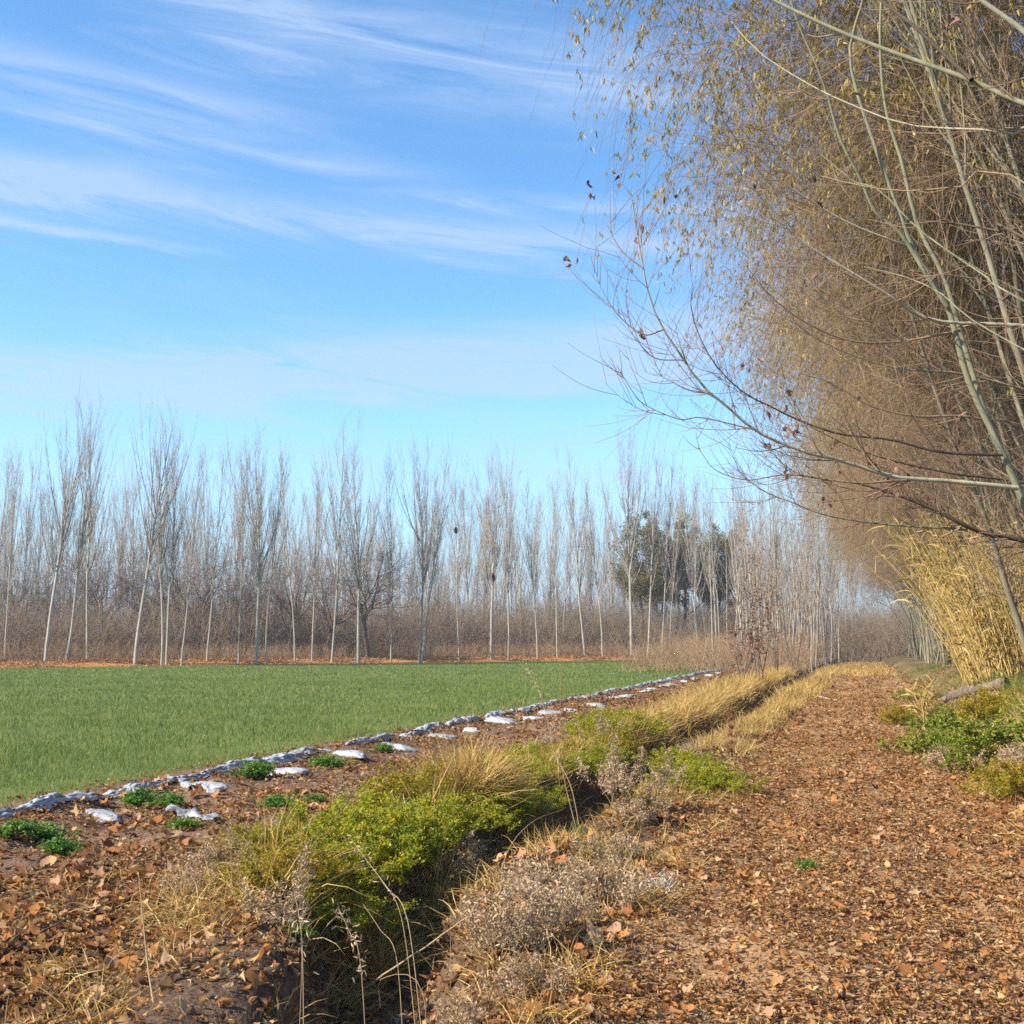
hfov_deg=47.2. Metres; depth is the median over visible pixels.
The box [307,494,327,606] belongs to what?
bare poplar
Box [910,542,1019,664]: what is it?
verge thicket
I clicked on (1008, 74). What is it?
slender tree
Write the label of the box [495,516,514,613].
bare poplar
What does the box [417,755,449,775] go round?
ditch herb
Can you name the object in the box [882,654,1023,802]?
ground
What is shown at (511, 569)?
bare poplar
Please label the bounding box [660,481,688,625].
bare poplar
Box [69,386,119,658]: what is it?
bare poplar
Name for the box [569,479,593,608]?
bare poplar
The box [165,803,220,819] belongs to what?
plastic scrap
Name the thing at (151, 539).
bare poplar
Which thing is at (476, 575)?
bare poplar
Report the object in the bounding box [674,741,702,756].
dry weed
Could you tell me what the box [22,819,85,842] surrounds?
leafy weed
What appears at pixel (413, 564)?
bare poplar
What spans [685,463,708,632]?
bare poplar
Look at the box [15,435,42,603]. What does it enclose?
bare poplar
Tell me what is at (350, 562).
bare poplar
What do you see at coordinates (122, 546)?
bare poplar
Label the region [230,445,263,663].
bare poplar
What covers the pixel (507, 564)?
bare poplar
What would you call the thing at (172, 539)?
bare poplar
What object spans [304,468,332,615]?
bare poplar
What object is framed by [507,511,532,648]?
bare poplar
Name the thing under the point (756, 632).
sapling
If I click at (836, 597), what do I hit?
bare poplar
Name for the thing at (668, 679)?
plastic strip
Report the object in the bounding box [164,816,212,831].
leafy weed
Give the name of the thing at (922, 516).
bare willow
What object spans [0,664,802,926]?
dirt strip
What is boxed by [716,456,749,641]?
bare poplar
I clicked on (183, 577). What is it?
bare poplar
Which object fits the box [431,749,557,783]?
ditch herb
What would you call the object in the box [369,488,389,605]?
bare poplar
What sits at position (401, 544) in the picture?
bare poplar
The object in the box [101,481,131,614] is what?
bare poplar
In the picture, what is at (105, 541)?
bare poplar
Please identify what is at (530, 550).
bare poplar
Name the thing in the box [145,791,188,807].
leafy weed
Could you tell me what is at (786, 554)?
bare poplar
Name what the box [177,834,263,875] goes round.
dry weed
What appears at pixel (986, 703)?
ditch herb
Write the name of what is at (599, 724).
dry weed
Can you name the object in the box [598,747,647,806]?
dry weed
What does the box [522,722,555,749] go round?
dry weed
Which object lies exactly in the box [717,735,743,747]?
dry weed
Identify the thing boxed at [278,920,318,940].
leafy weed
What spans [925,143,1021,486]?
slender tree
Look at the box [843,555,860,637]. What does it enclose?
bare poplar
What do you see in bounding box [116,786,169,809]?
leafy weed
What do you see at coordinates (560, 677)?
dry stalk
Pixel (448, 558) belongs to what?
bare poplar
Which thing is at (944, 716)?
verge weed
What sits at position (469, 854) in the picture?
dry weed
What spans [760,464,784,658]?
bare poplar
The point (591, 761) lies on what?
ditch herb
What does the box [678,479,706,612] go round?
bare poplar
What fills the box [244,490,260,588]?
bare poplar
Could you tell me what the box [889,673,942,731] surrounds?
reed tuft
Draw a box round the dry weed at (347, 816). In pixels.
[335,805,394,838]
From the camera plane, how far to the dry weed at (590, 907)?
6.50 m
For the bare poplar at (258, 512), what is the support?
on the field
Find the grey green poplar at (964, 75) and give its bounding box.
[695,0,1023,379]
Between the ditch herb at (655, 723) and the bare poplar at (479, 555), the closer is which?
the ditch herb at (655, 723)
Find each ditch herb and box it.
[197,832,351,904]
[200,817,301,867]
[233,831,425,895]
[253,777,432,891]
[264,807,391,856]
[293,812,417,886]
[298,876,420,938]
[311,789,487,873]
[338,758,471,809]
[380,785,520,837]
[415,765,513,807]
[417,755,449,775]
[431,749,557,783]
[468,772,555,832]
[497,737,563,759]
[512,780,572,816]
[527,737,594,756]
[536,747,613,775]
[558,705,634,739]
[569,739,640,767]
[580,726,646,754]
[599,704,671,737]
[641,743,720,772]
[642,755,770,794]
[878,701,926,725]
[952,755,1023,799]
[953,685,1022,723]
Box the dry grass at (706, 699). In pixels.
[0,661,1023,1023]
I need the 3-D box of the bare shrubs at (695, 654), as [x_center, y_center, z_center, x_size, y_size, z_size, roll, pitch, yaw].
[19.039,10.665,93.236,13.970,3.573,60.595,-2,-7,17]
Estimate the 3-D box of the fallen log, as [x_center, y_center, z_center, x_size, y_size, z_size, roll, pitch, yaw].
[8.166,3.151,20.707,0.233,0.498,1.234,6,-9,-42]
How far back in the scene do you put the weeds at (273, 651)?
100.05 m
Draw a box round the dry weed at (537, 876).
[498,848,594,905]
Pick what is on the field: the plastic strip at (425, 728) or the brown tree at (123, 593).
the brown tree at (123, 593)
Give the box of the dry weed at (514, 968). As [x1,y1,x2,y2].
[477,945,584,1000]
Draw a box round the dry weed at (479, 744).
[454,730,490,757]
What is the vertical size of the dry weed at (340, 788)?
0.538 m
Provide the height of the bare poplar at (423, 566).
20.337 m
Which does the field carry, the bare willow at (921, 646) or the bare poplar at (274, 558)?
the bare poplar at (274, 558)
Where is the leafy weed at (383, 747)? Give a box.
[367,742,393,752]
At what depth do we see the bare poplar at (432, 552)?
122.14 m
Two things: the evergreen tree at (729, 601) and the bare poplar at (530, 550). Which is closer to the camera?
the bare poplar at (530, 550)
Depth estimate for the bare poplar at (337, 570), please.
96.89 m
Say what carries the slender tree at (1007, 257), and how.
on the ground at (905, 664)
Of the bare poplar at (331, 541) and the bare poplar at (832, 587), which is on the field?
the bare poplar at (331, 541)
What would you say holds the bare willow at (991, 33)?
on the ground at (905, 664)
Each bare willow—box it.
[480,0,1023,485]
[572,0,1023,553]
[619,4,1023,612]
[674,25,1023,665]
[692,227,1021,665]
[731,0,1023,460]
[750,371,994,664]
[757,123,1023,588]
[761,320,1022,662]
[767,417,959,661]
[770,16,1023,532]
[786,335,953,663]
[794,476,929,658]
[813,492,931,657]
[814,391,1011,644]
[814,453,980,665]
[824,105,1022,511]
[833,470,961,662]
[839,345,1019,661]
[839,538,932,656]
[845,538,978,658]
[849,331,1022,554]
[852,521,982,660]
[896,0,1022,81]
[896,215,1023,573]
[942,430,1021,562]
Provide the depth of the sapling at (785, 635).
59.96 m
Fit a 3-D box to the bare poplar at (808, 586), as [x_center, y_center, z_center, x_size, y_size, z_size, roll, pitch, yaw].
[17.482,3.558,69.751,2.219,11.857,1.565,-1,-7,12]
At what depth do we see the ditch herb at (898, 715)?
23.48 m
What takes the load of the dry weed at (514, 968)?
on the path at (750, 947)
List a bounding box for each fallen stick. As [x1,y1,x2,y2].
[15,916,69,949]
[345,914,471,1000]
[864,964,943,981]
[992,862,1019,875]
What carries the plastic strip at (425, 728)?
on the dirt strip at (31, 862)
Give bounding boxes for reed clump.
[864,495,1023,686]
[969,520,1023,610]
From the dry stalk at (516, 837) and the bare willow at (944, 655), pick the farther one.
the bare willow at (944, 655)
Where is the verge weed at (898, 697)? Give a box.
[890,688,923,700]
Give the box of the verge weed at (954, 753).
[915,738,1004,771]
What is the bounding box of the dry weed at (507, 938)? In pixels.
[447,900,554,960]
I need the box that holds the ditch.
[0,657,850,1023]
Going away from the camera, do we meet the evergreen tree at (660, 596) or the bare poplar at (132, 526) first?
the bare poplar at (132, 526)
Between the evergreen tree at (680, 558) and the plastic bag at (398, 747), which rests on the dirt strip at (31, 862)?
the plastic bag at (398, 747)
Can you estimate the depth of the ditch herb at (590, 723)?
18.19 m
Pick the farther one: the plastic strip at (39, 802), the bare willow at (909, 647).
the bare willow at (909, 647)
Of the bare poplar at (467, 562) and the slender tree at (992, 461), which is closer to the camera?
the slender tree at (992, 461)
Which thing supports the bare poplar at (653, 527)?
on the field
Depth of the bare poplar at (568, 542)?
155.54 m
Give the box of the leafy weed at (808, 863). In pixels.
[794,859,819,869]
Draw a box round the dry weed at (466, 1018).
[433,979,499,1023]
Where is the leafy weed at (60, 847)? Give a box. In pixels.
[37,836,84,857]
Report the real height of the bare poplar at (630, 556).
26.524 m
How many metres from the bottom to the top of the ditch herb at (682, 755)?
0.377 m
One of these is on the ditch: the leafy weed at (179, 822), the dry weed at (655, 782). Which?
the dry weed at (655, 782)
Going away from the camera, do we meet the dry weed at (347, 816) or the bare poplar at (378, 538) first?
the dry weed at (347, 816)
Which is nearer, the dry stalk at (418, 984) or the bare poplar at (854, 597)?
the dry stalk at (418, 984)
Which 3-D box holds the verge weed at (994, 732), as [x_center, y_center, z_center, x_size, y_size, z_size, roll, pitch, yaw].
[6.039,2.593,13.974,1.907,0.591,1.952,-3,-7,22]
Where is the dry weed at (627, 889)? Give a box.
[545,850,658,919]
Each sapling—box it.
[722,584,782,678]
[722,603,774,676]
[725,529,776,678]
[749,553,788,671]
[769,570,818,672]
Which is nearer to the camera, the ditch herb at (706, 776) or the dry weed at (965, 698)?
the ditch herb at (706, 776)
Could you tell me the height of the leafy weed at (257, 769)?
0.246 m
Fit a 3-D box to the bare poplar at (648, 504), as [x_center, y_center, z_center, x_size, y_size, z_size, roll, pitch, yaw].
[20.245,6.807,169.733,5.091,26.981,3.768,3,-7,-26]
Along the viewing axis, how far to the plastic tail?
12.71 m
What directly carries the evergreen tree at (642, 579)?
on the field
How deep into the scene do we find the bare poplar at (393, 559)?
137.23 m
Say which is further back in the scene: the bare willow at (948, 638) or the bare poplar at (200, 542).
the bare poplar at (200, 542)
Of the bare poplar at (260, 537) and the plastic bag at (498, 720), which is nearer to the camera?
the plastic bag at (498, 720)
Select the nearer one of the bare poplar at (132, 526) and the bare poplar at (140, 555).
the bare poplar at (132, 526)
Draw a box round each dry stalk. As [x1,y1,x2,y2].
[138,875,153,1001]
[284,874,319,1023]
[299,965,301,1023]
[331,898,369,1023]
[343,830,420,1023]
[363,904,401,1021]
[378,974,426,1023]
[382,882,414,1023]
[450,923,450,1012]
[496,809,562,885]
[523,662,579,829]
[543,638,560,702]
[550,707,575,826]
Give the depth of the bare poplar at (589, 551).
139.72 m
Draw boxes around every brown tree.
[0,541,93,656]
[11,563,132,626]
[43,537,153,628]
[84,558,203,651]
[103,512,254,655]
[198,557,294,653]
[249,543,352,655]
[290,547,389,656]
[310,523,426,657]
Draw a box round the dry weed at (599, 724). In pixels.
[593,708,624,737]
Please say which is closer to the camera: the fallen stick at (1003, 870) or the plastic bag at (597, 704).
the fallen stick at (1003, 870)
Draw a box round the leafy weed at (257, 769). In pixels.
[222,759,275,778]
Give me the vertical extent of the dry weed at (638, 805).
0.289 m
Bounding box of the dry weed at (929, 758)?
[914,742,984,774]
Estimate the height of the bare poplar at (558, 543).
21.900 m
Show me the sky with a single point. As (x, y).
(296, 217)
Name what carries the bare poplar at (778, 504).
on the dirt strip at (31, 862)
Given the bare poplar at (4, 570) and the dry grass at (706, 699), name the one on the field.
the bare poplar at (4, 570)
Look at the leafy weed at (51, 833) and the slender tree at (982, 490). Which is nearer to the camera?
the leafy weed at (51, 833)
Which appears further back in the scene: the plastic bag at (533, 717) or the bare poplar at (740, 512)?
the bare poplar at (740, 512)
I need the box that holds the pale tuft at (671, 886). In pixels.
[629,865,704,895]
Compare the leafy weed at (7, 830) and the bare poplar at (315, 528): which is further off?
the bare poplar at (315, 528)
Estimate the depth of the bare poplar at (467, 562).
129.04 m
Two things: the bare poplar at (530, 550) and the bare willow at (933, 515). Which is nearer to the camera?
the bare willow at (933, 515)
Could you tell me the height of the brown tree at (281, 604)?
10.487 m
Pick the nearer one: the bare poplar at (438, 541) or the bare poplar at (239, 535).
the bare poplar at (239, 535)
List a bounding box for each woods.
[0,497,996,656]
[0,526,988,657]
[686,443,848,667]
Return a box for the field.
[0,654,751,803]
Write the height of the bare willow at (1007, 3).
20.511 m
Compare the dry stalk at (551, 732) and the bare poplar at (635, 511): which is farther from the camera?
the bare poplar at (635, 511)
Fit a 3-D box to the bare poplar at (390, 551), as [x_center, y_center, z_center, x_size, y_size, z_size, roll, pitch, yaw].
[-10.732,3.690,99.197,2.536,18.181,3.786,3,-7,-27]
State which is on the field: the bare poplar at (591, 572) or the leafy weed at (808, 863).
the bare poplar at (591, 572)
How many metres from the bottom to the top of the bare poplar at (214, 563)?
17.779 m
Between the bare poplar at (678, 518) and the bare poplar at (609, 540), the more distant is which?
the bare poplar at (609, 540)
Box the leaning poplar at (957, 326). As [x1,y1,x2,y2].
[525,0,1023,530]
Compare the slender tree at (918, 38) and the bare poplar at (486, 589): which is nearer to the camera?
the slender tree at (918, 38)
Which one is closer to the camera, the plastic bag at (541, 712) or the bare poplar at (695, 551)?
the plastic bag at (541, 712)
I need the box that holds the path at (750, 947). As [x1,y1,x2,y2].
[505,657,1023,1023]
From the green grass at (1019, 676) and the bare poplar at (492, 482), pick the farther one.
the bare poplar at (492, 482)
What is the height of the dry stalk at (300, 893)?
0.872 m
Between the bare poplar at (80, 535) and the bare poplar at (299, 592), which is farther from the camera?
the bare poplar at (299, 592)
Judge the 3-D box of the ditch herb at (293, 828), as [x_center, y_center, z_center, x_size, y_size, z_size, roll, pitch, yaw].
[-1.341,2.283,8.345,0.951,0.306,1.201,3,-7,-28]
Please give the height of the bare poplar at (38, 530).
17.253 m
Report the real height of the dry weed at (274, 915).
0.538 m
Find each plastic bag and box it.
[85,808,122,823]
[192,781,228,793]
[268,767,310,775]
[333,750,367,758]
[381,742,417,751]
[427,733,457,739]
[463,727,481,731]
[484,716,518,724]
[519,716,545,720]
[538,710,562,716]
[586,703,606,708]
[618,694,634,697]
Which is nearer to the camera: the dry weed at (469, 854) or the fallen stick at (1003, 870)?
the fallen stick at (1003, 870)
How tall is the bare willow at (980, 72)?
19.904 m
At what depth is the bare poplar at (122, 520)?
123.86 m
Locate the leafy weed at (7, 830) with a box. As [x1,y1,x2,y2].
[0,818,50,838]
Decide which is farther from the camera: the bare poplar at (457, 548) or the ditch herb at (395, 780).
the bare poplar at (457, 548)
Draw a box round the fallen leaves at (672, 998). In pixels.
[0,654,1023,1023]
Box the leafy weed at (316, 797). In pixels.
[302,793,332,802]
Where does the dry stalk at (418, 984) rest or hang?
on the ditch
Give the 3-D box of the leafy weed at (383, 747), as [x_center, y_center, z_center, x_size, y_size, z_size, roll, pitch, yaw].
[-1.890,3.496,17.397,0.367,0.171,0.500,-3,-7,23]
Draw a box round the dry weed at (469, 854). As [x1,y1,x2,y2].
[431,829,487,893]
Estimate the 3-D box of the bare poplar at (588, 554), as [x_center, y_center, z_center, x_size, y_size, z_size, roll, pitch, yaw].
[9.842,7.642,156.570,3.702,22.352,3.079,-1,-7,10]
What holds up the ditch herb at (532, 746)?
on the ditch
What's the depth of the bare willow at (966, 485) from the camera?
41.45 m
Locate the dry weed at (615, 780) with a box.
[572,732,632,807]
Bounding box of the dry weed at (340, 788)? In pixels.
[328,769,376,810]
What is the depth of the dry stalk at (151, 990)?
5.04 m
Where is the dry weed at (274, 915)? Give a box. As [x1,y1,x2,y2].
[235,841,315,948]
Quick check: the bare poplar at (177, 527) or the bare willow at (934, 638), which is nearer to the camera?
the bare willow at (934, 638)
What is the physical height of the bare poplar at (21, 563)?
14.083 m
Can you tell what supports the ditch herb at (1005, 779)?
on the ground at (905, 664)
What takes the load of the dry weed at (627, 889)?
on the path at (750, 947)
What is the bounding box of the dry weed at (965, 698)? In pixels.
[949,690,996,708]
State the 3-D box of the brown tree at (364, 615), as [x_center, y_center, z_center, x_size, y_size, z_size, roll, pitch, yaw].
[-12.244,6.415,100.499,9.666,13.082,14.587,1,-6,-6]
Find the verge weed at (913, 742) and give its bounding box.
[876,725,962,754]
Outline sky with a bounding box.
[0,0,1023,639]
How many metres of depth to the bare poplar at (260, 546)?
128.06 m
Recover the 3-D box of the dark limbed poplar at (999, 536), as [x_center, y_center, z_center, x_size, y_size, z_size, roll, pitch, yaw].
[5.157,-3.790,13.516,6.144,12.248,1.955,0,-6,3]
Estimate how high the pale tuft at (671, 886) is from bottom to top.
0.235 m
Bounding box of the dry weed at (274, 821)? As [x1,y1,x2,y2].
[220,815,310,840]
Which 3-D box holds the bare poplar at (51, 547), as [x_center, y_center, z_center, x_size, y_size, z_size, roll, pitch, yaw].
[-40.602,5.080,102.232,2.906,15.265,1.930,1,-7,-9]
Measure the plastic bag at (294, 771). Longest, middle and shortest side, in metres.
0.645 x 0.245 x 0.097 m
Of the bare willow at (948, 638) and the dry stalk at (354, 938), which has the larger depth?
the bare willow at (948, 638)
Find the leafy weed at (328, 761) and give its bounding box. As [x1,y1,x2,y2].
[305,753,359,768]
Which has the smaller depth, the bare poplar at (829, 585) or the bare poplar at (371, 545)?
the bare poplar at (829, 585)
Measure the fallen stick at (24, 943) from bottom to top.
0.031 m
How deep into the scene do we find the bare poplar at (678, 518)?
130.07 m
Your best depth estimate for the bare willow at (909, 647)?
102.63 m
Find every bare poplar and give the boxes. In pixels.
[0,440,23,568]
[0,444,26,613]
[0,445,34,659]
[0,497,18,607]
[0,505,16,625]
[13,528,30,601]
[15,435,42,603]
[17,514,44,613]
[21,474,50,600]
[22,479,58,656]
[32,488,62,616]
[36,404,96,660]
[37,483,57,594]
[48,477,70,623]
[50,475,79,613]
[61,486,91,608]
[65,373,119,659]
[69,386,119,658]
[69,498,97,588]
[75,523,98,632]
[83,470,113,595]
[90,481,118,626]
[95,481,128,607]
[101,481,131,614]
[105,486,135,611]
[112,465,133,614]
[115,476,142,605]
[121,449,156,620]
[127,395,196,663]
[129,533,154,597]
[130,517,147,598]
[139,395,182,664]
[143,501,175,636]
[150,509,171,608]
[153,519,172,601]
[159,415,202,665]
[166,474,184,590]
[169,529,189,603]
[172,482,204,632]
[174,440,212,665]
[177,476,206,586]
[180,488,203,595]
[183,515,203,600]
[187,450,218,652]
[189,504,214,609]
[193,435,240,660]
[210,513,231,613]
[214,476,241,605]
[226,418,289,663]
[227,437,251,598]
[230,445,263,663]
[230,468,254,599]
[232,525,250,596]
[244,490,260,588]
[245,474,277,657]
[249,435,304,662]
[253,493,280,594]
[260,474,295,656]
[262,515,282,610]
[265,441,298,659]
[267,516,286,643]
[273,531,293,617]
[280,483,310,621]
[282,480,310,606]
[288,527,314,648]
[297,449,336,660]
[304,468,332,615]
[305,471,336,614]
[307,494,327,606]
[309,489,336,614]
[317,412,362,662]
[321,489,342,628]
[328,431,385,663]
[328,526,344,606]
[329,484,354,602]
[338,512,363,611]
[357,497,380,608]
[359,478,378,606]
[366,498,392,634]
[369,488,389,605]
[370,454,400,662]
[376,520,400,602]
[384,510,403,595]
[386,427,443,662]
[387,510,410,654]
[398,521,420,620]
[400,440,433,614]
[401,530,418,626]
[407,519,428,609]
[417,481,449,621]
[420,485,449,605]
[421,431,460,662]
[427,513,448,627]
[438,516,454,600]
[441,467,478,660]
[442,490,474,612]
[446,453,479,601]
[446,478,466,612]
[462,442,517,659]
[464,498,492,630]
[469,490,498,624]
[469,523,485,612]
[475,444,501,627]
[486,496,504,604]
[489,477,523,616]
[490,439,523,660]
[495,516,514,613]
[497,466,533,617]
[500,511,521,613]
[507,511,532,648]
[512,473,542,658]
[516,488,545,643]
[519,479,553,614]
[525,514,542,629]
[534,476,564,625]
[536,469,570,656]
[536,487,567,610]
[545,517,562,630]
[555,440,596,654]
[558,487,583,607]
[558,489,581,644]
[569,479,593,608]
[573,489,597,608]
[573,494,602,617]
[577,472,604,655]
[579,524,598,607]
[587,483,613,609]
[596,481,623,609]
[597,517,615,627]
[598,411,649,654]
[606,509,621,607]
[623,469,642,619]
[633,471,669,570]
[640,431,667,654]
[642,519,661,615]
[656,441,686,646]
[656,456,683,614]
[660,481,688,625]
[662,502,685,641]
[665,456,701,642]
[666,467,697,629]
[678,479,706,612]
[680,487,709,620]
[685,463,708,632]
[694,468,724,640]
[699,506,715,627]
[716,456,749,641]
[722,456,755,640]
[759,474,785,651]
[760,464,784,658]
[769,481,796,648]
[786,476,822,671]
[796,486,824,643]
[798,489,817,642]
[817,523,838,660]
[819,518,838,664]
[824,520,842,662]
[839,547,855,655]
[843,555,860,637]
[847,560,860,659]
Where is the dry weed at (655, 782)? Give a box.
[639,747,689,808]
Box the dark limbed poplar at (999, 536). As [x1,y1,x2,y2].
[698,281,1023,583]
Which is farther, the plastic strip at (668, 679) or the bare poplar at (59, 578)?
the bare poplar at (59, 578)
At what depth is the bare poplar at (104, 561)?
118.74 m
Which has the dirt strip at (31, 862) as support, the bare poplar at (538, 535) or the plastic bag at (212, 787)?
the plastic bag at (212, 787)
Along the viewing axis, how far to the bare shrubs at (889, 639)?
110.80 m
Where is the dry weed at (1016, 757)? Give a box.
[968,739,1023,771]
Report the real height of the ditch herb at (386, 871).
0.344 m
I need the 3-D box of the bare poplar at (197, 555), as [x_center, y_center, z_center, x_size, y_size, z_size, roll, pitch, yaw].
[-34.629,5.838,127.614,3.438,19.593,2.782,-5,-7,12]
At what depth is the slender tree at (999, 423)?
23.24 m
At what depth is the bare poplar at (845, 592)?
124.47 m
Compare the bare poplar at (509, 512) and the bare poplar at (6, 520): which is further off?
the bare poplar at (509, 512)
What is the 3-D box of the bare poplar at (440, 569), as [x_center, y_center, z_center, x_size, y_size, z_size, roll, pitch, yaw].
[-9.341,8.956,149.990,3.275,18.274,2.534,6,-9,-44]
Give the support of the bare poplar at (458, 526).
on the field
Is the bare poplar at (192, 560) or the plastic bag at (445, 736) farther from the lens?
the bare poplar at (192, 560)
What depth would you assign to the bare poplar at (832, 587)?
113.62 m
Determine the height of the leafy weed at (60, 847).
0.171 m
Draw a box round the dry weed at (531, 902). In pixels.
[461,870,588,950]
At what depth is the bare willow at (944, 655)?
54.68 m
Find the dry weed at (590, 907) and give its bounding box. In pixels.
[515,884,610,927]
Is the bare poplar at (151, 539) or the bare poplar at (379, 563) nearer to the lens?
the bare poplar at (151, 539)
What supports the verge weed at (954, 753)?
on the ground at (905, 664)
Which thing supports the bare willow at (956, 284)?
on the ground at (905, 664)
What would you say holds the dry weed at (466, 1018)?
on the ditch
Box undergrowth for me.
[0,565,958,658]
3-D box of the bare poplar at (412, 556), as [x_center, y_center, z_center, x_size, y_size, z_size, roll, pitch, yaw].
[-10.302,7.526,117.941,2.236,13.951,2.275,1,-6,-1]
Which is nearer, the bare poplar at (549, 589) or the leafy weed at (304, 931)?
the leafy weed at (304, 931)
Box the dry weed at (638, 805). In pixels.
[610,794,673,828]
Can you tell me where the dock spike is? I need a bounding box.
[727,708,734,761]
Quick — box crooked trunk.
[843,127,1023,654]
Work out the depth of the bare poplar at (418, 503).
143.08 m
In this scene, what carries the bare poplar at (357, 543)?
on the field
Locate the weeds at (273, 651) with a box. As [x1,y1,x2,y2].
[0,634,844,661]
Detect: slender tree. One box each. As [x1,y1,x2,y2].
[791,0,1023,550]
[817,6,1021,563]
[851,0,1023,434]
[857,0,1023,383]
[871,0,1023,382]
[913,193,1015,667]
[917,280,1013,547]
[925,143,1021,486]
[982,0,1023,172]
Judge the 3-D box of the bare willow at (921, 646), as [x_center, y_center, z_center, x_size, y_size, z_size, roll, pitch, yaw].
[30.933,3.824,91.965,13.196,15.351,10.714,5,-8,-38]
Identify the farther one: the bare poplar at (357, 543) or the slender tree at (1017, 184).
the bare poplar at (357, 543)
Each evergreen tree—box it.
[607,510,673,632]
[638,530,676,616]
[659,512,709,636]
[696,522,739,621]
[714,518,756,624]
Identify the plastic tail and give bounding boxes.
[167,775,192,790]
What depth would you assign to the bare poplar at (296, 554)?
143.72 m
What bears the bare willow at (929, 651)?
on the ground at (905, 664)
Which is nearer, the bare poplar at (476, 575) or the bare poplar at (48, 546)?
the bare poplar at (48, 546)
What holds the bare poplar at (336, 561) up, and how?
on the field
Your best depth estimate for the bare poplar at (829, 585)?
92.52 m
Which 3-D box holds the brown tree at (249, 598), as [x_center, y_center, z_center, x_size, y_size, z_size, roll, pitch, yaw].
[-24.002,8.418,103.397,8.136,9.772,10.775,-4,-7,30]
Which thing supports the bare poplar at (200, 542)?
on the field
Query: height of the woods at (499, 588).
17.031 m
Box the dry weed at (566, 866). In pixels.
[555,849,626,897]
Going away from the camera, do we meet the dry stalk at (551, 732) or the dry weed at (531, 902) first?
the dry weed at (531, 902)
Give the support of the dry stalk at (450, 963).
on the ditch
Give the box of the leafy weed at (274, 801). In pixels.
[257,793,299,808]
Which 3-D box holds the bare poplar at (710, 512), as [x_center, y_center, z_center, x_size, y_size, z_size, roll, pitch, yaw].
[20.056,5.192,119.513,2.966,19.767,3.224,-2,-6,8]
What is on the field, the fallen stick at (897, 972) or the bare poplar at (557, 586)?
the bare poplar at (557, 586)
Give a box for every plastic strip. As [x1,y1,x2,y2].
[0,746,336,818]
[345,699,566,744]
[567,667,725,699]
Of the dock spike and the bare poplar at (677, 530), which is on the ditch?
the dock spike
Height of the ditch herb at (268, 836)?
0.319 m
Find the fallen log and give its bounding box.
[941,677,1009,703]
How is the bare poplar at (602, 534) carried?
on the field
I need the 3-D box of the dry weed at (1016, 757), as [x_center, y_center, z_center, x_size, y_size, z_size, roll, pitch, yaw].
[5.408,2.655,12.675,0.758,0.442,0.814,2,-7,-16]
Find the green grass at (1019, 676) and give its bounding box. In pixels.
[307,662,1023,884]
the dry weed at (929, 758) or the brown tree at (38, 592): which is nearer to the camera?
the dry weed at (929, 758)
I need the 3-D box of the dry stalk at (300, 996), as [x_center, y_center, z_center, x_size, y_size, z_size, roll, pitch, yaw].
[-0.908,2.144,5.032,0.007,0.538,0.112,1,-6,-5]
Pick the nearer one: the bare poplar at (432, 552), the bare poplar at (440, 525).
the bare poplar at (440, 525)
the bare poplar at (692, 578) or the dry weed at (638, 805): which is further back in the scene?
the bare poplar at (692, 578)
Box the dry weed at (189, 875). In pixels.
[155,863,219,896]
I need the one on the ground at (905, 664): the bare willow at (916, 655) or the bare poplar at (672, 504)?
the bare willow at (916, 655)
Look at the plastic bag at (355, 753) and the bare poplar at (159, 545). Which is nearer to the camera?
the plastic bag at (355, 753)
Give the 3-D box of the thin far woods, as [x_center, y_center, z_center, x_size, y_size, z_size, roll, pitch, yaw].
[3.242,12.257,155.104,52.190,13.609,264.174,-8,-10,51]
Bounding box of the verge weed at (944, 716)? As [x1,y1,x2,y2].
[905,703,970,732]
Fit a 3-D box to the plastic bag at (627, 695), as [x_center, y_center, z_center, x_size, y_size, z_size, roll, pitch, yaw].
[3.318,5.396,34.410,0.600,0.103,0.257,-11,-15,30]
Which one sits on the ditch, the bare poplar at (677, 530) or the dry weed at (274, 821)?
the dry weed at (274, 821)
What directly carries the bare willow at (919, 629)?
on the ground at (905, 664)
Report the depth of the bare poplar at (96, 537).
129.62 m
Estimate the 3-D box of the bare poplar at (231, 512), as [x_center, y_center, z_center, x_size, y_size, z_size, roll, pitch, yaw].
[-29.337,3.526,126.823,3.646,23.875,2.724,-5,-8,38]
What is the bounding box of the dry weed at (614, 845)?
[570,828,650,863]
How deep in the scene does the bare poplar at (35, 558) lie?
97.15 m
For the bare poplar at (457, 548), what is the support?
on the field
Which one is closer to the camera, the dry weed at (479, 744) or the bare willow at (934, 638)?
the dry weed at (479, 744)
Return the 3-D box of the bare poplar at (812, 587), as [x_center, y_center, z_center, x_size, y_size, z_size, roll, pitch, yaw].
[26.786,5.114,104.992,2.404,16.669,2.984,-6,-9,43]
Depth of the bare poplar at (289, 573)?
96.59 m
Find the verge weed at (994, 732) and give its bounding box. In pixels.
[935,708,1023,756]
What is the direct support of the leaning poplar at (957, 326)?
on the ground at (905, 664)
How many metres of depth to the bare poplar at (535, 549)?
125.95 m
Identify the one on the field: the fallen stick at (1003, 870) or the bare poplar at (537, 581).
the bare poplar at (537, 581)
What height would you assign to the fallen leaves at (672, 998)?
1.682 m
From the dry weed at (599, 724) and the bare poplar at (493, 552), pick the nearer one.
the dry weed at (599, 724)

